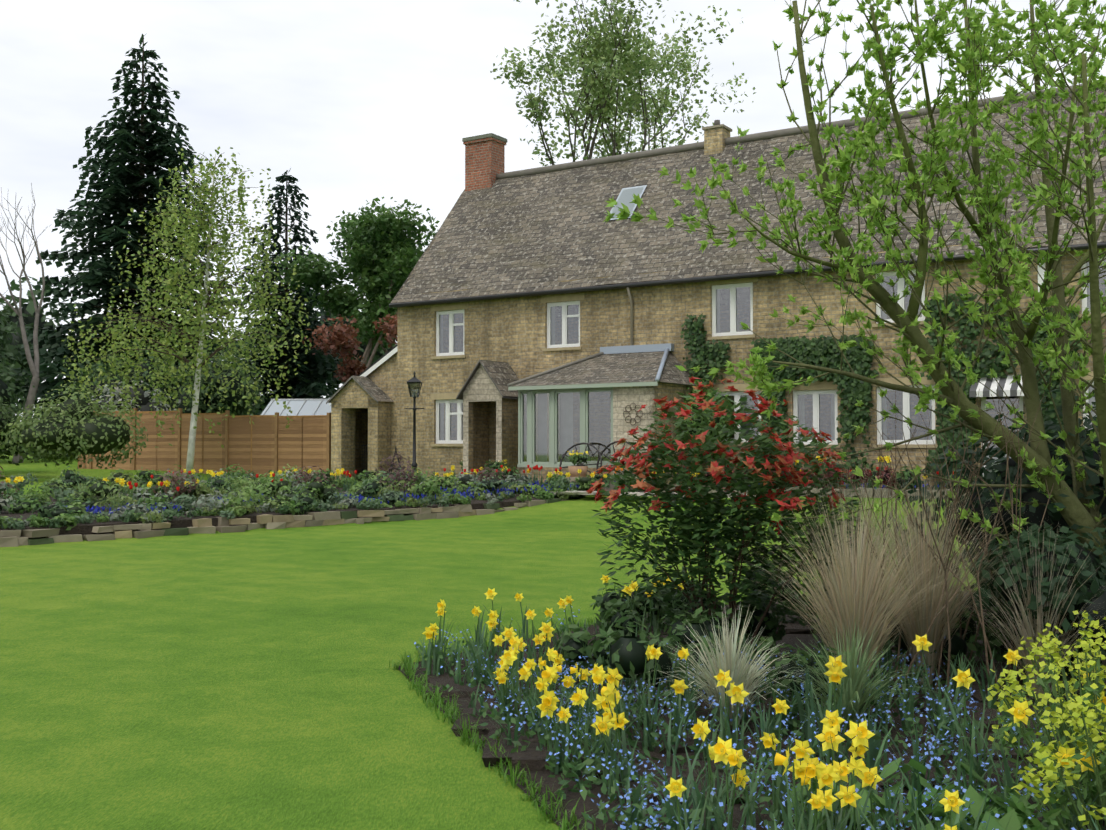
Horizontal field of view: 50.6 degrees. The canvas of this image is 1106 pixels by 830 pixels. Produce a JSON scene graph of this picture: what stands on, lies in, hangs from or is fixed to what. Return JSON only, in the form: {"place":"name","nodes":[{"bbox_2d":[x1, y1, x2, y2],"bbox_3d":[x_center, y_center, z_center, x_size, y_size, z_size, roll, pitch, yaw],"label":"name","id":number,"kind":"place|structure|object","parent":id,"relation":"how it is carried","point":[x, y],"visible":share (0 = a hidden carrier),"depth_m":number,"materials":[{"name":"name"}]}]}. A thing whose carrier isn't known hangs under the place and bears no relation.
{"place":"outdoors","nodes":[
{"label":"outdoors","id":0,"kind":"place"},
{"bbox_2d":[0,453,985,829],"bbox_3d":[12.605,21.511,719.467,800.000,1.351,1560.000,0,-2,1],"label":"ground","id":1,"kind":"structure","parent":0,"point":[222,681],"depth_m":8.05,"materials":[{"name":"green plant"}]},
{"bbox_2d":[0,183,50,462],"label":"bare tree","id":2,"kind":"object","parent":1,"relation":"on","point":[34,370],"visible":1,"depth_m":42.28,"materials":[{"name":"grey plant"}]},
{"bbox_2d":[0,34,264,458],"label":"spruce tree","id":3,"kind":"object","parent":1,"relation":"on","point":[129,179],"visible":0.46,"depth_m":49.45,"materials":[{"name":"green plant"}]},
{"bbox_2d":[57,146,311,472],"bbox_3d":[-10.484,-2.847,33.759,6.878,9.409,6.359,0,-2,-15],"label":"birch tree","id":4,"kind":"object","parent":1,"relation":"on","point":[196,360],"visible":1,"depth_m":33.32,"materials":[{"name":"green plant"}]},
{"bbox_2d":[0,275,395,468],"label":"shrubs","id":5,"kind":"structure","parent":1,"relation":"on","point":[76,426],"depth_m":38.20,"materials":[{"name":"green plant"}]},
{"bbox_2d":[78,408,330,476],"bbox_3d":[-10.612,0.815,34.817,9.783,2.158,0.088,-1,-2,26],"label":"fence","id":6,"kind":"object","parent":1,"relation":"on","point":[263,444],"visible":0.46,"depth_m":34.23,"materials":[{"name":"brown wood"}]},
{"bbox_2d":[220,168,346,414],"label":"conifer tree","id":7,"kind":"object","parent":1,"relation":"on","point":[317,359],"visible":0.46,"depth_m":57.86,"materials":[{"name":"green plant"}]},
{"bbox_2d":[261,399,330,415],"bbox_3d":[-8.221,0.740,40.291,3.000,2.600,3.708,0,-2,1],"label":"greenhouse","id":8,"kind":"object","parent":1,"relation":"on","point":[300,407],"visible":0.21,"depth_m":39.64,"materials":[{"name":"glass"}]},
{"bbox_2d":[0,448,604,529],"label":"raised bed plants","id":9,"kind":"object","parent":1,"relation":"on","point":[235,493],"visible":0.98,"depth_m":20.45,"materials":[{"name":"green plant"}]},
{"bbox_2d":[0,477,617,546],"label":"bed wall stones","id":10,"kind":"object","parent":1,"relation":"on","point":[94,530],"visible":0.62,"depth_m":18.19,"materials":[{"name":"stone"}]},
{"bbox_2d":[269,210,422,353],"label":"tree","id":11,"kind":"object","parent":1,"relation":"on","point":[317,276],"visible":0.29,"depth_m":50.57,"materials":[{"name":"green plant"}]},
{"bbox_2d":[302,312,397,384],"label":"copper tree","id":12,"kind":"object","parent":1,"relation":"on","point":[334,341],"visible":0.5,"depth_m":40.27,"materials":[{"name":"red plant"}]},
{"bbox_2d":[326,197,439,368],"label":"tree","id":13,"kind":"object","parent":1,"relation":"on","point":[383,271],"visible":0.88,"depth_m":46.69,"materials":[{"name":"green plant"}]},
{"bbox_2d":[389,447,401,471],"bbox_3d":[-3.431,1.141,25.541,0.324,0.951,0.324,0,-2,1],"label":"iron obelisk","id":14,"kind":"object","parent":1,"relation":"on","point":[395,452],"visible":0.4,"depth_m":25.51,"materials":[{"name":"black metal"}]},
{"bbox_2d":[404,371,423,471],"bbox_3d":[-3.074,0.343,25.957,0.440,2.620,0.330,0,-2,1],"label":"lamp post","id":15,"kind":"object","parent":1,"relation":"on","point":[414,383],"visible":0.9,"depth_m":25.91,"materials":[{"name":"black metal"}]},
{"bbox_2d":[490,0,742,165],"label":"tree","id":16,"kind":"object","parent":1,"relation":"on","point":[605,45],"visible":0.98,"depth_m":51.50,"materials":[{"name":"green plant"}]},
{"bbox_2d":[531,30,755,158],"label":"tree","id":17,"kind":"object","parent":1,"relation":"on","point":[661,94],"visible":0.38,"depth_m":57.58,"materials":[{"name":"green plant"}]},
{"bbox_2d":[326,83,1105,491],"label":"house","id":18,"kind":"structure","parent":1,"relation":"on","point":[542,313],"depth_m":27.67,"materials":[{"name":"stone"}]},
{"bbox_2d":[443,441,991,498],"bbox_3d":[3.749,1.158,23.101,16.742,1.342,4.737,-1,-2,32],"label":"house front garden","id":19,"kind":"object","parent":1,"relation":"on","point":[579,469],"visible":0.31,"depth_m":23.45,"materials":[{"name":"green plant"}]},
{"bbox_2d":[398,591,1105,829],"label":"bed soil","id":20,"kind":"structure","parent":1,"relation":"on","point":[532,758],"depth_m":5.84,"materials":[{"name":"brown soil"}]},
{"bbox_2d":[586,377,864,648],"bbox_3d":[1.175,0.712,7.894,1.901,1.939,1.516,0,-2,1],"label":"photinia shrub","id":21,"kind":"object","parent":20,"relation":"on","point":[759,465],"visible":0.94,"depth_m":7.77,"materials":[{"name":"green plant"}]},
{"bbox_2d":[383,373,1105,829],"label":"bed plants","id":22,"kind":"object","parent":20,"relation":"on","point":[927,617],"visible":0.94,"depth_m":5.93,"materials":[{"name":"green plant"}]},
{"bbox_2d":[603,0,1105,574],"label":"tree","id":23,"kind":"object","parent":20,"relation":"on","point":[979,40],"visible":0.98,"depth_m":7.09,"materials":[{"name":"green plant"}]},
{"bbox_2d":[883,389,1105,681],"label":"dark shrub","id":24,"kind":"object","parent":20,"relation":"on","point":[1093,585],"visible":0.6,"depth_m":7.11,"materials":[{"name":"green plant"}]},
{"bbox_2d":[677,293,1082,488],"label":"ivy climber plants","id":25,"kind":"object","parent":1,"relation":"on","point":[804,349],"visible":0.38,"depth_m":24.17,"materials":[{"name":"green plant"}]},
{"bbox_2d":[0,0,1105,421],"label":"sky","id":26,"kind":"structure","parent":0,"point":[362,100],"materials":[{"name":"white"}]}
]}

